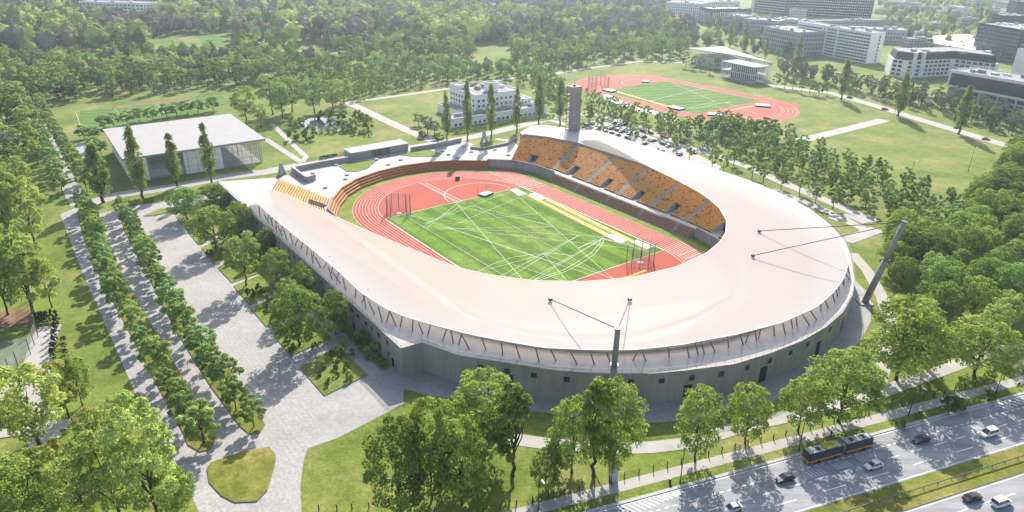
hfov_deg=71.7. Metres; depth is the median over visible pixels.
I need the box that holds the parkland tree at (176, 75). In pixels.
[172,68,190,89]
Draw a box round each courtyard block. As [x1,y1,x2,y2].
[807,18,884,26]
[849,25,907,43]
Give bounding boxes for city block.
[789,8,806,17]
[889,17,916,25]
[900,36,933,47]
[913,30,929,36]
[924,21,950,28]
[936,9,963,16]
[957,16,979,25]
[967,0,993,7]
[991,13,1023,23]
[999,9,1006,13]
[1006,0,1023,13]
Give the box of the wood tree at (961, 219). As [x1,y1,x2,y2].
[938,211,985,250]
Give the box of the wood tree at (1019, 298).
[997,289,1023,323]
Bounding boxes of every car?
[721,501,743,511]
[774,472,795,483]
[863,459,883,470]
[911,433,930,444]
[961,491,983,503]
[979,425,998,438]
[990,494,1011,508]
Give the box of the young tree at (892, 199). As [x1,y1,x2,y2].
[883,196,898,216]
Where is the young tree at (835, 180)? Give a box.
[829,169,840,186]
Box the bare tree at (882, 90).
[877,83,887,97]
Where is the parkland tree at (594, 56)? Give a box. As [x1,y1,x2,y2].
[591,49,598,59]
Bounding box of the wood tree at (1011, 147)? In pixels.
[998,144,1023,165]
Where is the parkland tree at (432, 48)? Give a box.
[427,41,436,54]
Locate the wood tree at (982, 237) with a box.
[947,223,992,266]
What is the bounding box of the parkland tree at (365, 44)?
[361,41,369,56]
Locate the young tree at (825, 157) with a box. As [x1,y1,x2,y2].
[821,154,835,173]
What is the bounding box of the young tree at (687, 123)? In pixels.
[683,116,692,124]
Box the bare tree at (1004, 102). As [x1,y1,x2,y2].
[996,97,1011,112]
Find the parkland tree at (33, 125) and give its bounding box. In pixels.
[26,119,39,136]
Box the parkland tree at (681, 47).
[674,39,684,56]
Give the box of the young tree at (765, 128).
[760,127,769,137]
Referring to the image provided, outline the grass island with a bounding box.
[207,447,275,501]
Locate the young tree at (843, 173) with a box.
[838,172,849,190]
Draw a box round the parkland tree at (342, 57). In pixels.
[339,55,349,69]
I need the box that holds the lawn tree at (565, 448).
[544,393,602,473]
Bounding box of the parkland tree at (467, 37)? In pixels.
[463,34,474,44]
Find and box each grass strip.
[78,214,215,451]
[122,222,264,433]
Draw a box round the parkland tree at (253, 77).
[246,67,257,84]
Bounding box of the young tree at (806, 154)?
[800,150,808,162]
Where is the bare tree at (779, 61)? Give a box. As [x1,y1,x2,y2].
[777,58,784,73]
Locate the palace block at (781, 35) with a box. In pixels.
[760,25,825,55]
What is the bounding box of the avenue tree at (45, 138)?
[38,134,52,147]
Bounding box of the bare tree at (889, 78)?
[881,75,891,87]
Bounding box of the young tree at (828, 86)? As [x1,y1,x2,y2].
[824,81,833,94]
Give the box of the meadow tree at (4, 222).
[0,164,24,245]
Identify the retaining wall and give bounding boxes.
[291,166,315,181]
[296,156,349,170]
[410,138,461,150]
[470,137,516,149]
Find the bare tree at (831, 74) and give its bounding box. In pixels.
[828,69,836,83]
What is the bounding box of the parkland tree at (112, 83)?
[105,81,116,97]
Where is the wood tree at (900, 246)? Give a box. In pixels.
[874,240,909,273]
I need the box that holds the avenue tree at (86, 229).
[80,213,104,232]
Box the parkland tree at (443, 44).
[439,40,445,51]
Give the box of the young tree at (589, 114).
[582,105,595,122]
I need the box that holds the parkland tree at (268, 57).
[263,54,272,68]
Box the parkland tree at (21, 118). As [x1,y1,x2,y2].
[17,117,30,129]
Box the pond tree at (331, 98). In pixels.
[319,79,342,108]
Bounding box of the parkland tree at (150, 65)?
[141,60,156,76]
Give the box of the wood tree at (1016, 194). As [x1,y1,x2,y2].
[993,189,1023,213]
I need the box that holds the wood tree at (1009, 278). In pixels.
[988,262,1023,304]
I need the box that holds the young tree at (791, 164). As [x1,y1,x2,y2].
[787,159,797,175]
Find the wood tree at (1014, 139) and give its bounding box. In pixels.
[1001,136,1023,150]
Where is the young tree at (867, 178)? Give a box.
[858,174,873,189]
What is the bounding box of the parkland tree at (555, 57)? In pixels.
[547,48,557,65]
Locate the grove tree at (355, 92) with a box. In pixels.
[352,86,361,98]
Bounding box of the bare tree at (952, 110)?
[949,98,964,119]
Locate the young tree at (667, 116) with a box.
[665,113,675,121]
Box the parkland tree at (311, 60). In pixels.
[302,58,314,69]
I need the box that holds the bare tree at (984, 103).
[981,98,995,116]
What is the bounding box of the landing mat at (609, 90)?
[602,85,616,92]
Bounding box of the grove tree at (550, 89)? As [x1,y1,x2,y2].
[546,87,552,100]
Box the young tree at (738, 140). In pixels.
[731,134,739,150]
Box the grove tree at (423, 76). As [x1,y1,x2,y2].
[417,73,425,85]
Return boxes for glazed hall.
[103,114,265,181]
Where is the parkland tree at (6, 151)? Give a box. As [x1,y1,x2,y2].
[0,148,22,174]
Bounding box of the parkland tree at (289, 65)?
[285,62,297,75]
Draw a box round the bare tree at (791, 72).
[786,65,794,75]
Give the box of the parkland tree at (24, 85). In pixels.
[19,75,38,98]
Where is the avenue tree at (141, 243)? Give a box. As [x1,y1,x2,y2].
[132,237,159,264]
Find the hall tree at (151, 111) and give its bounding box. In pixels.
[143,106,158,120]
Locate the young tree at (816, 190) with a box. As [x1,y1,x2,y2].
[811,181,825,202]
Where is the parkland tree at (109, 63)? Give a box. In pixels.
[105,60,113,74]
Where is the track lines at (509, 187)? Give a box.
[352,169,705,266]
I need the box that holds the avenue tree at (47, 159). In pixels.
[42,154,63,178]
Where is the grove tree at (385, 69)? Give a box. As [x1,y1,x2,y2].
[379,64,387,73]
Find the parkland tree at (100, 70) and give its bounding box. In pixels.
[92,68,104,88]
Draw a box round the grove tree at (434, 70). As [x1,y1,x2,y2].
[432,68,438,80]
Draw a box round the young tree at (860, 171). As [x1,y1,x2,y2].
[850,165,864,185]
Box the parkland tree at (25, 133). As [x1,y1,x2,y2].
[17,121,39,150]
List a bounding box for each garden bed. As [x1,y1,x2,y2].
[130,196,158,205]
[144,208,172,215]
[176,200,228,244]
[202,233,242,264]
[218,247,264,282]
[231,212,314,292]
[234,270,284,304]
[251,296,295,326]
[274,318,330,355]
[300,346,367,395]
[319,299,389,370]
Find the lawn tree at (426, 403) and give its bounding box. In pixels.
[396,395,461,503]
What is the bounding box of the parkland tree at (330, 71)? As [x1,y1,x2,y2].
[325,67,336,78]
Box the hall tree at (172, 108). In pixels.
[168,102,182,114]
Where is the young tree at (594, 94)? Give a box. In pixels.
[590,89,597,98]
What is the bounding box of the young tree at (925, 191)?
[915,187,929,207]
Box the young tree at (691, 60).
[690,55,697,68]
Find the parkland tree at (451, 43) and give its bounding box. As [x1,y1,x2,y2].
[447,38,456,56]
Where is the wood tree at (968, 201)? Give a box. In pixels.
[961,187,998,212]
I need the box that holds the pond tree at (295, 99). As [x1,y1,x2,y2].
[276,75,303,111]
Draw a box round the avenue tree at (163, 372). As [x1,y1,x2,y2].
[153,364,175,393]
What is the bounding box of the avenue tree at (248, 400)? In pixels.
[237,394,266,426]
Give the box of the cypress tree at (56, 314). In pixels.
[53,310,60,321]
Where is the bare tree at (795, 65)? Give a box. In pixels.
[792,63,799,75]
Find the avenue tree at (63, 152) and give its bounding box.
[60,145,78,162]
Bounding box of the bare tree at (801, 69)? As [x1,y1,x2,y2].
[798,62,809,79]
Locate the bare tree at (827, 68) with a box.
[822,64,834,75]
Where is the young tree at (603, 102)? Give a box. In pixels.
[598,99,605,112]
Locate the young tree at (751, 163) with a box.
[747,159,760,178]
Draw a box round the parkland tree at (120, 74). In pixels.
[114,70,127,91]
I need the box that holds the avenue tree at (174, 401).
[166,390,194,425]
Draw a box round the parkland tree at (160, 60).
[156,55,170,73]
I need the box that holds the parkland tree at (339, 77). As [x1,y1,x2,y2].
[332,76,344,86]
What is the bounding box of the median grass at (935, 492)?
[804,445,1023,511]
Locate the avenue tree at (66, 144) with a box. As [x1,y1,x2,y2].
[60,142,75,162]
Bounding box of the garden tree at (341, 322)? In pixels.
[317,289,349,334]
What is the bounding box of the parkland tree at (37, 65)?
[33,61,45,74]
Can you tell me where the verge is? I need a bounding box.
[546,384,1023,511]
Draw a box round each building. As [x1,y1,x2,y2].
[872,8,903,14]
[884,0,921,10]
[919,5,941,12]
[944,5,976,14]
[994,0,1008,13]
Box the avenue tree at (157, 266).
[145,263,165,282]
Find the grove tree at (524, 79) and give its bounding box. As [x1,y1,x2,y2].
[519,75,526,85]
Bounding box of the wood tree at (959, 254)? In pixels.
[948,248,974,275]
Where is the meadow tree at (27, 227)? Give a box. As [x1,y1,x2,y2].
[0,175,45,241]
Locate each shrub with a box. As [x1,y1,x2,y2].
[205,249,214,254]
[244,287,254,295]
[255,283,263,292]
[263,302,270,310]
[265,292,272,301]
[283,331,291,341]
[285,116,296,128]
[286,127,299,139]
[288,342,295,352]
[296,116,304,125]
[301,126,317,139]
[315,110,324,117]
[319,359,325,367]
[327,109,335,117]
[328,348,335,355]
[331,126,337,132]
[332,359,339,368]
[336,110,347,120]
[336,346,344,356]
[340,119,350,130]
[340,337,347,347]
[345,370,353,378]
[346,117,357,129]
[348,348,354,355]
[349,329,356,339]
[351,109,363,120]
[351,330,369,349]
[357,113,368,121]
[362,115,373,129]
[362,345,372,359]
[367,341,379,357]
[379,358,387,367]
[895,418,905,427]
[915,411,924,417]
[940,395,964,412]
[951,397,967,410]
[984,388,996,400]
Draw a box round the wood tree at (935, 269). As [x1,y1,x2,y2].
[919,256,970,301]
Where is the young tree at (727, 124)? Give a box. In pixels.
[716,120,729,138]
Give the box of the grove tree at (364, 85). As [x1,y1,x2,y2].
[361,83,368,97]
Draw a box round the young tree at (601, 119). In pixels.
[596,112,604,124]
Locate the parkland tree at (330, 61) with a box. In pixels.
[326,55,340,70]
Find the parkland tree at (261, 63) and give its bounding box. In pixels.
[259,58,270,73]
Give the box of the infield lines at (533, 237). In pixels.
[387,187,662,280]
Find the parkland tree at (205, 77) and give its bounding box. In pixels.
[202,66,212,84]
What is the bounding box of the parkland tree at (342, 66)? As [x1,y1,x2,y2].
[336,60,346,78]
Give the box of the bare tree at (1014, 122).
[1009,115,1022,135]
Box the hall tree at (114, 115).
[105,113,120,126]
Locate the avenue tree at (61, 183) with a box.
[49,168,68,192]
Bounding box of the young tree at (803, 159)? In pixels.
[796,154,805,171]
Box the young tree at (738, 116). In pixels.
[735,113,745,122]
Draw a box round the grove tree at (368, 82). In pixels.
[366,79,373,91]
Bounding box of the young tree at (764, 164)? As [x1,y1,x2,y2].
[757,161,773,182]
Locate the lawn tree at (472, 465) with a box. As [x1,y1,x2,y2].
[425,414,489,505]
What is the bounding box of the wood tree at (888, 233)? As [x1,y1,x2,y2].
[885,224,911,244]
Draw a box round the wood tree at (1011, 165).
[1000,161,1020,175]
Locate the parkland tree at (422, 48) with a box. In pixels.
[413,41,424,56]
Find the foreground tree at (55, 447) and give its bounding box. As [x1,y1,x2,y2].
[27,436,71,491]
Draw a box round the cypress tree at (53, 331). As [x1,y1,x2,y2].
[50,328,57,340]
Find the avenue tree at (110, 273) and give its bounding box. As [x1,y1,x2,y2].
[99,266,129,299]
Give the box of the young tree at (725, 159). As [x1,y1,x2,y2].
[719,155,728,171]
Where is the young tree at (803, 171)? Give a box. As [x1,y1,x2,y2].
[794,169,809,193]
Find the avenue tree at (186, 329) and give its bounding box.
[181,322,203,346]
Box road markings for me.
[599,395,1023,511]
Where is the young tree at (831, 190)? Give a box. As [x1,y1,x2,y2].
[827,187,842,208]
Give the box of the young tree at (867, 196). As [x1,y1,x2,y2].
[860,188,876,208]
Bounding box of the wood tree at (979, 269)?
[966,256,1013,296]
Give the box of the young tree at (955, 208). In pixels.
[944,204,959,218]
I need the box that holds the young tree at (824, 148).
[815,143,827,155]
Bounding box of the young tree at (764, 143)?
[756,139,766,151]
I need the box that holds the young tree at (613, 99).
[608,96,619,107]
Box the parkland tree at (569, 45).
[564,42,572,56]
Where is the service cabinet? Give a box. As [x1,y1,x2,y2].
[610,469,618,482]
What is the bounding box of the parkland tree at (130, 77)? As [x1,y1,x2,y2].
[120,68,137,93]
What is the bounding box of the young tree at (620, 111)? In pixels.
[614,106,622,121]
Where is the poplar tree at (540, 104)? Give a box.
[534,72,544,124]
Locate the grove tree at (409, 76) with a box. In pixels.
[407,71,413,86]
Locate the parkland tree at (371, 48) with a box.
[365,42,377,54]
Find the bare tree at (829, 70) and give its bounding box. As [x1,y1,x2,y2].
[820,63,830,82]
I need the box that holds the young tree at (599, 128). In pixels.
[595,122,605,131]
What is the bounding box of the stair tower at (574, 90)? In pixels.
[565,80,582,131]
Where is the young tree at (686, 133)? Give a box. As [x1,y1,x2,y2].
[682,125,691,141]
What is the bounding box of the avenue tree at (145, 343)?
[136,335,172,373]
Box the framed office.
[946,67,1023,113]
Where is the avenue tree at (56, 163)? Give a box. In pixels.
[44,160,63,180]
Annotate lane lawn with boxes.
[471,140,507,146]
[507,129,524,135]
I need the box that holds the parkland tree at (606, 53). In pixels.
[599,42,610,60]
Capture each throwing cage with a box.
[386,195,410,215]
[588,74,609,86]
[626,238,655,267]
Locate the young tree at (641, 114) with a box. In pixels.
[639,112,647,121]
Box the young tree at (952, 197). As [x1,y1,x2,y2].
[946,190,961,213]
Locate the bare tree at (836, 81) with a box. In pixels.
[834,73,840,84]
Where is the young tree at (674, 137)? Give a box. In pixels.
[671,135,678,150]
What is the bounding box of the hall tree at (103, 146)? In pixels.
[92,140,107,154]
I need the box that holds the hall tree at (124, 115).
[118,110,133,122]
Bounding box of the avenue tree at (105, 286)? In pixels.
[99,275,129,310]
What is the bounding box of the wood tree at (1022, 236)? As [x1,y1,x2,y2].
[1012,233,1023,252]
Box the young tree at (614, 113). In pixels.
[609,106,616,120]
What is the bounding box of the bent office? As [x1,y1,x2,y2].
[884,47,998,77]
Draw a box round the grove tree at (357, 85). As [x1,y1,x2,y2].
[351,83,359,91]
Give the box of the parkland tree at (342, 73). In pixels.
[337,70,346,89]
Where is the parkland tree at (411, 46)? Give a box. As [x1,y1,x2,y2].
[405,42,412,53]
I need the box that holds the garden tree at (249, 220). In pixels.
[222,201,253,237]
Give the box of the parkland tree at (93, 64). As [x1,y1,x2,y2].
[89,62,102,74]
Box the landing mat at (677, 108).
[667,106,684,110]
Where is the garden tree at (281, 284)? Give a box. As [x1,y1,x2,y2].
[273,276,299,309]
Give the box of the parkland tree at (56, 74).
[52,72,64,92]
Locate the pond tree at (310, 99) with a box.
[297,77,325,112]
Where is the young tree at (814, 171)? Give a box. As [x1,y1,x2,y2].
[804,167,818,187]
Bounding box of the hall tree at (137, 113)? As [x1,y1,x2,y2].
[130,107,146,120]
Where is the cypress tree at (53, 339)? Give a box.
[50,335,57,347]
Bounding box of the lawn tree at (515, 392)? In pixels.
[490,382,533,476]
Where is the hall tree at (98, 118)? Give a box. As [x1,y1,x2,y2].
[94,115,111,128]
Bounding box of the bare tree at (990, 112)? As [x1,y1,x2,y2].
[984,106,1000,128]
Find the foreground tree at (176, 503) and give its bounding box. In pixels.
[152,462,196,511]
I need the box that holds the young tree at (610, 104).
[607,103,614,114]
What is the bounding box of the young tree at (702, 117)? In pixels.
[694,114,705,131]
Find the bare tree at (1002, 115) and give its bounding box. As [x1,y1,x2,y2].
[997,105,1008,123]
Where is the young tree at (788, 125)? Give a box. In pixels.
[784,123,795,137]
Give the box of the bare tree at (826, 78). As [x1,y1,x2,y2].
[822,72,828,84]
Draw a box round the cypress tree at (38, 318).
[36,311,44,323]
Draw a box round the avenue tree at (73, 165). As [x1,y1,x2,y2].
[70,158,86,183]
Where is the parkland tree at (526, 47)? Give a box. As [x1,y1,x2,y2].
[520,44,532,59]
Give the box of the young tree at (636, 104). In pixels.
[633,101,642,116]
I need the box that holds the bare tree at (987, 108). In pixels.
[983,105,995,124]
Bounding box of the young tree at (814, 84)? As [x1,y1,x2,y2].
[811,81,819,92]
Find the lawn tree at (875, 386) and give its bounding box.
[804,345,890,422]
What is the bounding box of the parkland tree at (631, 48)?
[629,44,635,55]
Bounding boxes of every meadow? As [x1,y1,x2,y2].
[160,36,180,48]
[197,34,228,45]
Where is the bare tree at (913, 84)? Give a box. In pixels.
[902,80,914,91]
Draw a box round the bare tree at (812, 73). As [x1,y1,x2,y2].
[808,65,817,79]
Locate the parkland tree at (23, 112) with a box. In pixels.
[11,105,32,130]
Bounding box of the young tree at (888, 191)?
[882,188,899,209]
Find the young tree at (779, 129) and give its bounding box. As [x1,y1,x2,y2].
[773,126,782,135]
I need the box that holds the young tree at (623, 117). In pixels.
[622,112,631,127]
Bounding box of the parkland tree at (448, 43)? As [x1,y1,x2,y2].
[443,41,453,56]
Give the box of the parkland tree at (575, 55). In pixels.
[573,49,583,60]
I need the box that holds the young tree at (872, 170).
[866,166,878,178]
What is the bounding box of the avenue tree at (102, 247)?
[88,242,111,272]
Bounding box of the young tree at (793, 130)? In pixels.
[785,128,797,140]
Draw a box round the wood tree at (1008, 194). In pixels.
[973,188,1021,222]
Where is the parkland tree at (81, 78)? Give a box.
[72,65,88,90]
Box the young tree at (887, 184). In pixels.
[882,181,893,194]
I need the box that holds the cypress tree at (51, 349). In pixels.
[48,347,55,359]
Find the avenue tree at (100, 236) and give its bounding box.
[89,232,106,245]
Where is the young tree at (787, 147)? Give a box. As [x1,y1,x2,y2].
[780,145,790,156]
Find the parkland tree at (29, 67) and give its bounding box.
[20,65,32,80]
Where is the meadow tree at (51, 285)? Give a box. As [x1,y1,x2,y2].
[29,257,60,307]
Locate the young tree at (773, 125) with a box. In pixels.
[770,123,779,132]
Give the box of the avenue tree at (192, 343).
[183,325,216,362]
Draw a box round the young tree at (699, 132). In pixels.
[695,128,703,144]
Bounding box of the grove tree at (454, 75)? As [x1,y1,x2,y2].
[448,69,456,80]
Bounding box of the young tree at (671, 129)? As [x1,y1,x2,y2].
[665,121,674,139]
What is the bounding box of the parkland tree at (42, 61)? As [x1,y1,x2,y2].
[36,59,45,68]
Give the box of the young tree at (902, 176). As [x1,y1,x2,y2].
[899,167,915,181]
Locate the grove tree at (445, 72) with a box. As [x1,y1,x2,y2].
[443,67,451,82]
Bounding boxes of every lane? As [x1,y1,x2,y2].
[296,112,587,165]
[547,119,866,229]
[549,61,687,74]
[586,113,879,222]
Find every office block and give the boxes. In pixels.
[666,0,710,20]
[692,0,739,6]
[698,6,751,25]
[722,13,757,32]
[742,17,787,35]
[778,16,806,25]
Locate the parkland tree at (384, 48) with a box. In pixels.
[381,45,389,54]
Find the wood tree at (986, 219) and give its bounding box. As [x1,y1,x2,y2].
[969,214,999,246]
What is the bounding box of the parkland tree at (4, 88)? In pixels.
[0,79,9,93]
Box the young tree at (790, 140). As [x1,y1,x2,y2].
[783,134,795,146]
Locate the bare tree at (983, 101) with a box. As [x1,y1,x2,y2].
[977,96,986,110]
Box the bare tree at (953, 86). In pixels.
[947,85,962,94]
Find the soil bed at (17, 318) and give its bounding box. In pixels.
[0,309,33,327]
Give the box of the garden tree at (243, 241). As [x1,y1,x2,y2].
[222,230,259,285]
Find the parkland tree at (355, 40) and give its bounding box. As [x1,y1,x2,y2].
[353,36,364,53]
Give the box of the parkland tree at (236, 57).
[233,54,244,71]
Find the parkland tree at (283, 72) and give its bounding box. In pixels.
[277,70,294,84]
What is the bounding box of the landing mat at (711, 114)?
[707,112,722,116]
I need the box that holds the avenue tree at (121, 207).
[117,205,129,221]
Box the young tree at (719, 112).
[714,110,723,120]
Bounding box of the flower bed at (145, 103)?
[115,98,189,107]
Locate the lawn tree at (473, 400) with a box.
[442,365,524,465]
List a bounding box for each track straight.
[493,168,546,189]
[645,74,675,81]
[656,239,704,259]
[757,97,802,106]
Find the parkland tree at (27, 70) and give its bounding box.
[20,68,34,79]
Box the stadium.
[217,125,854,402]
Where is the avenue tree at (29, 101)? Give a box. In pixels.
[24,100,35,108]
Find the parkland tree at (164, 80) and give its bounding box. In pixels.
[160,68,173,89]
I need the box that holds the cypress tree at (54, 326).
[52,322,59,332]
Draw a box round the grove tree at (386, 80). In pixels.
[381,73,389,89]
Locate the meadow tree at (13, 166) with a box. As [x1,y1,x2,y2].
[0,155,31,207]
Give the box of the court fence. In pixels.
[5,289,38,374]
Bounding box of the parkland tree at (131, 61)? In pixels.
[122,58,137,74]
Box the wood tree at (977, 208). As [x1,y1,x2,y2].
[960,205,998,225]
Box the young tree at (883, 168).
[878,164,893,184]
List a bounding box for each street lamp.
[537,476,544,510]
[679,449,691,482]
[798,419,813,451]
[908,385,926,415]
[995,364,1015,393]
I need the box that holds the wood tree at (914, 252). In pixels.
[884,223,925,260]
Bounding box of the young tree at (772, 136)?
[767,133,779,150]
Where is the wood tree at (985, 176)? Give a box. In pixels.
[966,173,998,192]
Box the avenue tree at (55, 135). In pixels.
[53,131,65,144]
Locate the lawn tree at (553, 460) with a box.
[529,446,563,490]
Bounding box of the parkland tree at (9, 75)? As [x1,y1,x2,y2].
[1,71,12,87]
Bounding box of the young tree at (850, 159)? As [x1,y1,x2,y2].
[845,152,858,164]
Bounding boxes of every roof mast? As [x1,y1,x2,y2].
[548,297,631,410]
[751,220,907,305]
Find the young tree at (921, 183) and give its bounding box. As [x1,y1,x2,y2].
[916,180,930,193]
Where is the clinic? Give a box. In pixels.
[437,80,547,129]
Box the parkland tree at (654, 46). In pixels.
[648,41,656,56]
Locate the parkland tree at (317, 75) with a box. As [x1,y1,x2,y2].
[311,74,324,94]
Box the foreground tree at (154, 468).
[97,388,179,511]
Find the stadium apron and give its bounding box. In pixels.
[370,281,870,422]
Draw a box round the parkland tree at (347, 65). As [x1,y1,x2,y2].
[341,59,350,74]
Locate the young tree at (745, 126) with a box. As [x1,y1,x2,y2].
[740,123,753,138]
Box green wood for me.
[407,0,517,42]
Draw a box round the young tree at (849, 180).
[836,174,854,197]
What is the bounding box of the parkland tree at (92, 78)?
[87,67,103,91]
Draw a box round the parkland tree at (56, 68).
[50,61,66,77]
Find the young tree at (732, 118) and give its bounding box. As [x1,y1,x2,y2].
[727,117,736,128]
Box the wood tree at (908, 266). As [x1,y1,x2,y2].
[889,255,921,286]
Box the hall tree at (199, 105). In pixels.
[190,99,203,112]
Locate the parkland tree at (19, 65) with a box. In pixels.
[16,63,24,75]
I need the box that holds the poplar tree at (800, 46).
[793,37,803,64]
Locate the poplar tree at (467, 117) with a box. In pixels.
[461,78,473,140]
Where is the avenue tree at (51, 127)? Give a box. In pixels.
[46,120,58,134]
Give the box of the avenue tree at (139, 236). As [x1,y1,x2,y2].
[132,234,153,252]
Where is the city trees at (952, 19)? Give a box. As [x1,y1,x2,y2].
[878,0,1023,58]
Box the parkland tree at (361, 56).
[352,45,364,61]
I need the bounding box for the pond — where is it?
[302,117,345,130]
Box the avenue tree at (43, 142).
[37,140,53,154]
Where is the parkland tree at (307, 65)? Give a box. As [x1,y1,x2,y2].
[303,63,313,70]
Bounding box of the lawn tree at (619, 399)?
[592,374,649,471]
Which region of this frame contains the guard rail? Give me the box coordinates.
[842,455,1023,511]
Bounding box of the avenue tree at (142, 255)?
[135,245,162,273]
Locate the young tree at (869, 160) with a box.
[861,155,873,175]
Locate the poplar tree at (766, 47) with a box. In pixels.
[763,36,769,59]
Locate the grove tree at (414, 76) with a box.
[412,69,419,84]
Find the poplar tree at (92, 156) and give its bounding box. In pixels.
[82,141,112,202]
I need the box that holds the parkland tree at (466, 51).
[461,45,471,56]
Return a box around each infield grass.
[384,187,664,280]
[601,81,759,113]
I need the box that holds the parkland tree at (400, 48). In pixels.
[394,42,403,55]
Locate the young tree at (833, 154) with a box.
[825,147,836,163]
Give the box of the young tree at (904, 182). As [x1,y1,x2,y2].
[901,175,916,189]
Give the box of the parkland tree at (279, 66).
[272,60,284,77]
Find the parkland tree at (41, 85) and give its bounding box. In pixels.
[31,79,45,93]
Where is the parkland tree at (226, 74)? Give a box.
[219,67,228,83]
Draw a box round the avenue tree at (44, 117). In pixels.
[40,111,54,123]
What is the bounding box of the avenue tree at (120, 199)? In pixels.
[111,195,127,211]
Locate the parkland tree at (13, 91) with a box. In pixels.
[9,89,31,105]
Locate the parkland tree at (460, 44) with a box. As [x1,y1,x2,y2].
[455,38,463,52]
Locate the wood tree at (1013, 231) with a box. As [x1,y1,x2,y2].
[1000,212,1023,245]
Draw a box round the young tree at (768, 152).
[765,146,773,161]
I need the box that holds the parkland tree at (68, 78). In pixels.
[65,77,78,97]
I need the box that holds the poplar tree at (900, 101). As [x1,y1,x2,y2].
[892,71,911,116]
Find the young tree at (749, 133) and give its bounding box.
[741,131,752,148]
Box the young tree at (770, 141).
[766,139,775,159]
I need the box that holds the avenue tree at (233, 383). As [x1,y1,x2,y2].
[219,374,248,410]
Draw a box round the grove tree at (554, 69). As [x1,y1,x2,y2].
[550,67,557,80]
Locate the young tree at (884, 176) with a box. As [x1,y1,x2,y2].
[877,170,887,189]
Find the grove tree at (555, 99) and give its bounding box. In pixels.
[551,91,560,106]
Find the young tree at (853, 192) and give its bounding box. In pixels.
[844,183,857,201]
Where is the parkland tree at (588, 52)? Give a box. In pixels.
[583,46,592,60]
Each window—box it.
[503,367,510,374]
[530,371,537,378]
[563,376,570,382]
[627,378,634,383]
[658,377,665,384]
[688,374,695,381]
[717,370,724,377]
[744,364,750,371]
[766,357,772,364]
[788,348,793,355]
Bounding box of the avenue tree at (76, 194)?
[72,189,88,203]
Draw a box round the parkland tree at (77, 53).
[70,51,85,66]
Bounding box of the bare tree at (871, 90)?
[868,82,877,96]
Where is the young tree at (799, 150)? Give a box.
[796,143,809,160]
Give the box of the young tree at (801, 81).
[797,79,807,91]
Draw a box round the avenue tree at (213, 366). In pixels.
[204,353,244,391]
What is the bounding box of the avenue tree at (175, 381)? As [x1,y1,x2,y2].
[165,376,189,401]
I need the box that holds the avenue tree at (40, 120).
[31,117,44,126]
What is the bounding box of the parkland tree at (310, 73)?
[307,69,316,84]
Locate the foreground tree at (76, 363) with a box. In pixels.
[56,352,93,405]
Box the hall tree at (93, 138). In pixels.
[85,136,100,145]
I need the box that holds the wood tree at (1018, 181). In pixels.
[1003,178,1023,199]
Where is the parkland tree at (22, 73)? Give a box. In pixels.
[14,72,30,95]
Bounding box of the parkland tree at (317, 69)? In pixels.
[312,63,320,74]
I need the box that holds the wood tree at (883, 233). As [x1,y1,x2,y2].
[882,218,907,240]
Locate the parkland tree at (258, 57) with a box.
[253,56,266,69]
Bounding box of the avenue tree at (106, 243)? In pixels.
[91,240,111,257]
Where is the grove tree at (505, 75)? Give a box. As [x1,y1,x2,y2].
[502,70,508,81]
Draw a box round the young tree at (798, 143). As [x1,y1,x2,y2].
[795,138,809,150]
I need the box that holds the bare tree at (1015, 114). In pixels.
[1006,112,1017,132]
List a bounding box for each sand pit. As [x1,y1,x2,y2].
[511,189,525,195]
[530,193,546,199]
[606,234,626,242]
[631,240,652,248]
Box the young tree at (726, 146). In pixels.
[724,138,736,153]
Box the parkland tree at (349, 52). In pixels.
[345,46,355,63]
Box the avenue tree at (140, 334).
[129,323,148,345]
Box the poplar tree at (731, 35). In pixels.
[727,17,733,47]
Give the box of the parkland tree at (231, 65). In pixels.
[227,60,243,83]
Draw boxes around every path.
[0,368,43,396]
[0,419,70,437]
[21,324,61,446]
[37,112,83,205]
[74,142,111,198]
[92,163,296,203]
[265,138,301,162]
[270,123,308,161]
[341,74,529,103]
[346,103,439,141]
[795,119,888,142]
[827,214,869,223]
[842,227,884,242]
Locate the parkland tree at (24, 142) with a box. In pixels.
[19,136,36,158]
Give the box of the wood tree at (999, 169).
[988,167,1012,186]
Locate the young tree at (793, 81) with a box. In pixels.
[789,76,797,89]
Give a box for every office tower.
[751,0,795,14]
[795,0,874,17]
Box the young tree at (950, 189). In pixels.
[943,186,959,208]
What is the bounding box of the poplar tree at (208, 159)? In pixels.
[197,122,216,184]
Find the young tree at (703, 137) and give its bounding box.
[700,130,710,146]
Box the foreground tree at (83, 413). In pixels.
[68,404,124,462]
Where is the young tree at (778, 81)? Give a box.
[772,73,781,84]
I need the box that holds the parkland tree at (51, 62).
[48,61,61,79]
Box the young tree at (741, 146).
[737,139,747,156]
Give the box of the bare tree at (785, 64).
[782,61,789,76]
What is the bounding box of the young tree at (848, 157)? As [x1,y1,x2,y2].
[844,153,855,170]
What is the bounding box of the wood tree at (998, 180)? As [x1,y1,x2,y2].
[987,175,1019,206]
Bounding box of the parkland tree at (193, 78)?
[189,68,201,86]
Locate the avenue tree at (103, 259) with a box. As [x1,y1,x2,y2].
[91,250,114,276]
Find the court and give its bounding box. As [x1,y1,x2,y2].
[0,336,32,373]
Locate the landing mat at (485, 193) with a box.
[477,187,492,196]
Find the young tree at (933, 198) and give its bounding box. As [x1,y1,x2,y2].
[927,193,944,208]
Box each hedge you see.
[128,196,154,204]
[319,153,337,158]
[453,115,555,134]
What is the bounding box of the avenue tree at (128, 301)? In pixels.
[117,298,137,315]
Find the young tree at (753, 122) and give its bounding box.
[746,119,757,129]
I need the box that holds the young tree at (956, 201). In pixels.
[949,199,966,213]
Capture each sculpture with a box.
[277,163,286,175]
[480,130,488,143]
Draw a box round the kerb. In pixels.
[582,392,1023,511]
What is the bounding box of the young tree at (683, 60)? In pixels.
[682,54,690,67]

